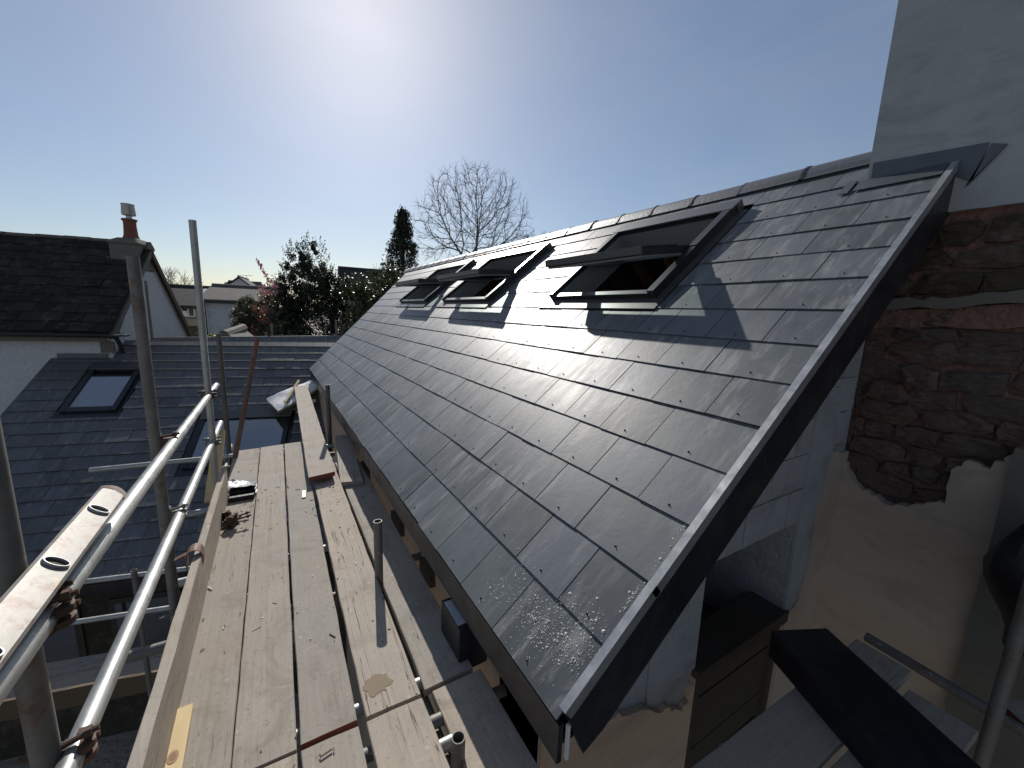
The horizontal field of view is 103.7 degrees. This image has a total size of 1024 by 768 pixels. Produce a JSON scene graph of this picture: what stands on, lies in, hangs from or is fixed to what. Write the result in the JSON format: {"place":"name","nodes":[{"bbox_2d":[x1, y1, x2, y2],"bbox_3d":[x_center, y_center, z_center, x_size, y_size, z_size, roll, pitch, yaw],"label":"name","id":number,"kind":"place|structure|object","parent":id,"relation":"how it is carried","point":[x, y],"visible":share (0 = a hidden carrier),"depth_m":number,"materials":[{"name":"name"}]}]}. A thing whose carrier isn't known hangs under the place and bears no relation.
{"place":"outdoors","nodes":[
{"label":"outdoors","id":0,"kind":"place"},
{"bbox_2d":[0,318,357,767],"bbox_3d":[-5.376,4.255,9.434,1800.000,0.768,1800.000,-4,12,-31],"label":"ground","id":1,"kind":"structure","parent":0,"point":[115,751],"depth_m":5.43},
{"bbox_2d":[0,203,193,415],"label":"white cottage","id":2,"kind":"structure","parent":1,"relation":"on","point":[64,296],"depth_m":7.62,"materials":[{"name":"stone"}]},
{"bbox_2d":[70,566,247,698],"bbox_3d":[-4.663,3.514,3.930,4.201,3.400,0.148,-1,10,-17],"label":"scaffold","id":3,"kind":"object","parent":1,"relation":"on","point":[134,575],"visible":0.3,"depth_m":3.96,"materials":[{"name":"silver metal"}]},
{"bbox_2d":[5,632,294,698],"bbox_3d":[-4.526,3.277,4.550,4.452,0.040,0.228,-1,10,-18],"label":"scaffold board","id":4,"kind":"object","parent":3,"relation":"on","point":[79,678],"visible":0.14,"depth_m":4.50,"materials":[{"name":"beige wood"}]},
{"bbox_2d":[46,620,293,676],"bbox_3d":[-4.596,3.236,4.768,4.455,0.040,0.230,-1,10,-18],"label":"scaffold board","id":5,"kind":"object","parent":3,"relation":"on","point":[62,667],"visible":0.16,"depth_m":4.63,"materials":[{"name":"beige wood"}]},
{"bbox_2d":[0,335,346,760],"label":"wing building","id":6,"kind":"structure","parent":1,"relation":"on","point":[66,426],"depth_m":6.27,"materials":[{"name":"stone"}]},
{"bbox_2d":[43,605,87,662],"bbox_3d":[-6.019,3.397,5.196,0.800,1.100,0.040,-1,10,-18],"label":"window","id":7,"kind":"structure","parent":6,"relation":"in","point":[67,643],"depth_m":5.24,"materials":[{"name":"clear glass"}]},
{"bbox_2d":[107,588,181,647],"bbox_3d":[-4.972,3.376,5.533,0.800,1.100,0.040,-1,10,-18],"label":"window","id":8,"kind":"structure","parent":6,"relation":"in","point":[157,630],"depth_m":5.49,"materials":[{"name":"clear glass"}]},
{"bbox_2d":[266,380,317,412],"bbox_3d":[-4.059,0.189,7.524,0.544,0.487,0.890,8,12,32],"label":"insulation sheet","id":9,"kind":"object","parent":6,"relation":"on","point":[276,402],"visible":0.7,"depth_m":7.37,"materials":[{"name":"metal"}]},
{"bbox_2d":[284,380,299,402],"bbox_3d":[-4.091,0.132,7.503,0.050,0.035,0.701,2,35,-7],"label":"batten","id":10,"kind":"object","parent":9,"relation":"on","point":[291,393],"visible":0.96,"depth_m":7.44,"materials":[{"name":"brown wood"}]},
{"bbox_2d":[162,266,202,284],"bbox_3d":[-29.320,-5.577,34.809,5.021,8.946,4.626,3,10,5],"label":"tree","id":11,"kind":"object","parent":1,"relation":"on","point":[174,275],"visible":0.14,"depth_m":34.26,"materials":[{"name":"grey plant"}]},
{"bbox_2d":[219,324,252,336],"bbox_3d":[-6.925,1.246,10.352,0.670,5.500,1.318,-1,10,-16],"label":"tiled shed","id":12,"kind":"structure","parent":1,"relation":"on","point":[239,330],"depth_m":9.84,"materials":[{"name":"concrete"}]},
{"bbox_2d":[224,275,265,285],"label":"hip roofed house","id":13,"kind":"structure","parent":1,"relation":"on","point":[257,283],"depth_m":51.23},
{"bbox_2d":[227,294,272,335],"bbox_3d":[-9.754,-0.195,15.405,1.621,6.401,1.477,-4,12,-31],"label":"round bush","id":14,"kind":"object","parent":1,"relation":"on","point":[247,318],"visible":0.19,"depth_m":14.68,"materials":[{"name":"green plant"}]},
{"bbox_2d":[0,219,506,767],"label":"scaffold","id":15,"kind":"object","parent":1,"relation":"on","point":[24,675],"visible":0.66,"depth_m":1.40,"materials":[{"name":"metal"}]},
{"bbox_2d":[0,485,126,669],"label":"ladder","id":16,"kind":"object","parent":15,"relation":"on","point":[28,595],"visible":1,"depth_m":0.84,"materials":[{"name":"white metal"}]},
{"bbox_2d":[204,430,225,502],"bbox_3d":[-2.610,0.711,3.540,0.094,0.661,0.039,-1,-32,-25],"label":"leaning timber","id":17,"kind":"object","parent":15,"relation":"on","point":[209,491],"visible":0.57,"depth_m":3.49,"materials":[{"name":"brown wood"}]},
{"bbox_2d":[179,448,259,767],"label":"scaffold board","id":18,"kind":"object","parent":15,"relation":"on","point":[211,689],"visible":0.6,"depth_m":1.82,"materials":[{"name":"beige wood"}]},
{"bbox_2d":[126,467,228,767],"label":"toe board","id":19,"kind":"object","parent":18,"relation":"on","point":[150,749],"visible":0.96,"depth_m":1.58,"materials":[{"name":"beige wood"}]},
{"bbox_2d":[165,703,193,767],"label":"timber offcut","id":20,"kind":"object","parent":18,"relation":"on","point":[178,744],"visible":0.82,"depth_m":1.41,"materials":[{"name":"brown wood"}]},
{"bbox_2d":[221,509,251,529],"bbox_3d":[-1.965,0.942,2.820,0.242,0.122,0.185,-4,12,-31],"label":"loose coupler","id":21,"kind":"object","parent":18,"relation":"on","point":[229,518],"visible":0.95,"depth_m":2.78,"materials":[{"name":"metal"}]},
{"bbox_2d":[228,479,257,502],"bbox_3d":[-2.191,0.847,3.272,0.208,0.092,0.282,-4,12,-31],"label":"torn plastic packet","id":22,"kind":"object","parent":18,"relation":"on","point":[241,490],"visible":0.98,"depth_m":3.25},
{"bbox_2d":[200,454,416,767],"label":"deck debris","id":23,"kind":"object","parent":18,"relation":"on","point":[325,753],"visible":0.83,"depth_m":2.08,"materials":[{"name":"brown wood"}]},
{"bbox_2d":[229,339,259,474],"bbox_3d":[-2.715,0.230,4.087,0.048,1.362,0.403,7,11,25],"label":"prop","id":24,"kind":"object","parent":15,"relation":"on","point":[245,401],"visible":0.84,"depth_m":4.08,"materials":[{"name":"metal"}]},
{"bbox_2d":[232,444,296,767],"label":"scaffold board","id":25,"kind":"object","parent":15,"relation":"on","point":[265,723],"visible":0.98,"depth_m":1.84,"materials":[{"name":"beige wood"}]},
{"bbox_2d":[264,753,297,767],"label":"scaffold board","id":26,"kind":"object","parent":15,"relation":"on","point":[289,761],"visible":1,"depth_m":1.36,"materials":[{"name":"beige wood"}]},
{"bbox_2d":[284,442,356,750],"bbox_3d":[-1.565,0.981,3.010,0.194,0.039,3.630,-4,11,-30],"label":"scaffold board","id":27,"kind":"object","parent":15,"relation":"on","point":[326,705],"visible":0.87,"depth_m":1.94,"materials":[{"name":"beige wood"}]},
{"bbox_2d":[302,490,305,497],"bbox_3d":[-1.704,0.901,3.295,0.028,0.008,0.143,-3,11,-26],"label":"plastic scrap","id":28,"kind":"object","parent":27,"relation":"on","point":[303,493],"visible":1,"depth_m":3.28,"materials":[{"name":"white plastic"}]},
{"bbox_2d":[301,726,366,767],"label":"scaffold board","id":29,"kind":"object","parent":15,"relation":"on","point":[348,752],"visible":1,"depth_m":1.40,"materials":[{"name":"beige wood"}]},
{"bbox_2d":[335,435,362,485],"bbox_3d":[-1.733,0.761,4.225,0.188,0.040,1.472,-3,11,-25],"label":"scaffold board","id":30,"kind":"object","parent":15,"relation":"on","point":[349,471],"visible":0.89,"depth_m":4.00,"materials":[{"name":"beige wood"}]},
{"bbox_2d":[314,442,420,722],"bbox_3d":[-1.374,0.968,3.120,0.215,0.040,3.646,-4,11,-30],"label":"scaffold board","id":31,"kind":"object","parent":15,"relation":"on","point":[386,681],"visible":0.81,"depth_m":2.02,"materials":[{"name":"beige wood"}]},
{"bbox_2d":[335,460,472,696],"bbox_3d":[-0.989,1.052,2.955,0.230,0.039,2.861,-4,11,-30],"label":"scaffold board","id":32,"kind":"object","parent":15,"relation":"on","point":[414,606],"visible":0.78,"depth_m":2.21,"materials":[{"name":"beige wood"}]},
{"bbox_2d":[366,698,449,767],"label":"scaffold board","id":33,"kind":"object","parent":15,"relation":"on","point":[405,736],"visible":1,"depth_m":1.45,"materials":[{"name":"beige wood"}]},
{"bbox_2d":[432,669,538,767],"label":"scaffold board","id":34,"kind":"object","parent":15,"relation":"on","point":[470,706],"visible":0.93,"depth_m":1.55,"materials":[{"name":"beige wood"}]},
{"bbox_2d":[249,288,283,335],"bbox_3d":[-8.872,-0.131,14.707,1.515,6.578,1.432,-4,12,-31],"label":"photinia","id":35,"kind":"object","parent":1,"relation":"on","point":[266,315],"visible":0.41,"depth_m":14.26,"materials":[{"name":"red plant"}]},
{"bbox_2d":[257,232,358,335],"bbox_3d":[-8.963,-2.031,17.897,4.647,9.217,3.623,-4,12,-31],"label":"holly tree","id":36,"kind":"object","parent":1,"relation":"on","point":[296,310],"visible":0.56,"depth_m":17.09,"materials":[{"name":"green plant"}]},
{"bbox_2d":[256,258,282,335],"bbox_3d":[-9.626,-3.291,16.049,0.915,3.290,0.590,-4,12,-31],"label":"pink spray","id":37,"kind":"object","parent":36,"relation":"attached to","point":[263,292],"visible":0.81,"depth_m":15.88,"materials":[{"name":"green plant"}]},
{"bbox_2d":[337,258,407,334],"bbox_3d":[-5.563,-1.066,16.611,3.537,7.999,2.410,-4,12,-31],"label":"laurel shrub","id":38,"kind":"object","parent":1,"relation":"on","point":[363,304],"visible":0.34,"depth_m":15.98,"materials":[{"name":"green plant"}]},
{"bbox_2d":[353,264,399,298],"bbox_3d":[-8.535,-2.995,25.161,4.199,8.647,5.911,-4,12,-31],"label":"bare shrub","id":39,"kind":"object","parent":1,"relation":"on","point":[372,275],"visible":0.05,"depth_m":23.84,"materials":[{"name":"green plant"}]},
{"bbox_2d":[371,204,418,290],"bbox_3d":[-7.968,-6.094,29.578,5.048,13.271,4.904,-4,12,-31],"label":"narrow conifer","id":40,"kind":"object","parent":1,"relation":"on","point":[403,231],"visible":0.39,"depth_m":28.41,"materials":[{"name":"green plant"}]},
{"bbox_2d":[412,156,534,260],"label":"bare tree","id":41,"kind":"object","parent":1,"relation":"on","point":[477,236],"visible":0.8,"depth_m":40.87,"materials":[{"name":"brown plant"}]},
{"bbox_2d":[310,151,959,767],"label":"house extension","id":42,"kind":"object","parent":1,"relation":"on","point":[606,409],"visible":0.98,"depth_m":2.20,"materials":[{"name":"stone"}]},
{"bbox_2d":[395,259,476,306],"bbox_3d":[-1.445,-1.804,7.385,1.038,0.899,1.640,-4,12,-31],"label":"roof window","id":43,"kind":"structure","parent":42,"relation":"in","point":[419,296],"depth_m":7.36,"materials":[{"name":"metal"}]},
{"bbox_2d":[436,242,552,307],"bbox_3d":[-0.302,-1.438,5.524,1.038,0.899,1.590,-4,12,-31],"label":"roof window","id":44,"kind":"structure","parent":42,"relation":"in","point":[510,266],"depth_m":5.39,"materials":[{"name":"metal"}]},
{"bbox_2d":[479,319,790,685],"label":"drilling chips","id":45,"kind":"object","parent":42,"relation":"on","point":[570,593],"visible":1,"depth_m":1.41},
{"bbox_2d":[539,199,747,309],"bbox_3d":[1.020,-1.028,3.394,1.045,0.905,1.330,-4,12,-31],"label":"roof window","id":46,"kind":"structure","parent":42,"relation":"in","point":[690,235],"depth_m":3.21,"materials":[{"name":"metal"}]},
{"bbox_2d":[718,579,1023,767],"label":"gable scaffold","id":47,"kind":"object","parent":1,"relation":"on","point":[993,710],"visible":0.49,"depth_m":1.68,"materials":[{"name":"silver metal"}]},
{"bbox_2d":[691,639,911,767],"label":"scaffold board","id":48,"kind":"object","parent":47,"relation":"on","point":[791,729],"visible":0.59,"depth_m":1.63,"materials":[{"name":"beige wood"}]},
{"bbox_2d":[768,628,980,767],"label":"fascia stack","id":49,"kind":"object","parent":48,"relation":"on","point":[870,717],"visible":1,"depth_m":1.64,"materials":[{"name":"black plastic"}]},
{"bbox_2d":[831,690,978,767],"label":"scaffold board","id":50,"kind":"object","parent":47,"relation":"on","point":[961,735],"visible":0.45,"depth_m":1.70,"materials":[{"name":"wood"}]},
{"bbox_2d":[983,523,1023,655],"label":"sack","id":51,"kind":"object","parent":47,"relation":"hanging from","point":[1003,566],"visible":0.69,"depth_m":1.76,"materials":[{"name":"black plastic"}]},
{"bbox_2d":[1006,698,1023,724],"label":"scaffold board","id":52,"kind":"object","parent":47,"relation":"on","point":[1015,709],"visible":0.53,"depth_m":1.77,"materials":[{"name":"wood"}]},
{"bbox_2d":[813,0,1023,767],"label":"tall house","id":53,"kind":"structure","parent":1,"relation":"on","point":[929,513],"depth_m":2.21,"materials":[{"name":"paint"}]},
{"bbox_2d":[169,284,209,336],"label":"beige house","id":54,"kind":"structure","parent":0,"point":[184,295],"depth_m":25.20,"materials":[{"name":"beige paint"}]},
{"bbox_2d":[181,308,195,317],"bbox_3d":[-20.003,-4.416,24.856,0.760,0.700,0.120,-3,11,-27],"label":"window","id":55,"kind":"structure","parent":54,"relation":"in","point":[188,313],"depth_m":24.87,"materials":[{"name":"white plastic"}]},
{"bbox_2d":[189,326,197,336],"bbox_3d":[-19.970,-2.955,25.189,0.560,1.350,0.060,-3,11,-27],"label":"door","id":56,"kind":"structure","parent":54,"relation":"in","point":[194,329],"depth_m":25.16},
{"bbox_2d":[228,275,255,285],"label":"gabled house","id":57,"kind":"structure","parent":0,"point":[239,280],"depth_m":44.62,"materials":[{"name":"white paint"}]},
{"bbox_2d":[203,283,289,335],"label":"blank white house","id":58,"kind":"structure","parent":0,"point":[220,300],"depth_m":21.02,"materials":[{"name":"paint"}]},
{"bbox_2d":[294,385,334,480],"bbox_3d":[-2.846,0.427,5.597,0.225,0.054,4.897,-3,10,-29],"label":"scaffold board","id":59,"kind":"object","parent":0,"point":[319,464],"visible":1,"depth_m":4.44,"materials":[{"name":"beige wood"}]},
{"bbox_2d":[337,266,380,328],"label":"dark roofed house","id":60,"kind":"structure","parent":0,"point":[345,270],"depth_m":38.92,"materials":[{"name":"concrete"}]},
{"bbox_2d":[0,0,897,300],"label":"sky","id":61,"kind":"structure","parent":0,"point":[262,124],"materials":[{"name":"blue"}]},
{"bbox_3d":[-4.455,3.318,4.333,4.454,0.039,0.228,-1,10,-18],"label":"scaffold board","id":62,"kind":"object","parent":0,"visible":0},
{"bbox_2d":[0,643,295,721],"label":"toe board","id":63,"kind":"object","parent":62,"relation":"on","point":[77,695],"visible":0.23,"depth_m":4.15,"materials":[{"name":"brown paint"}]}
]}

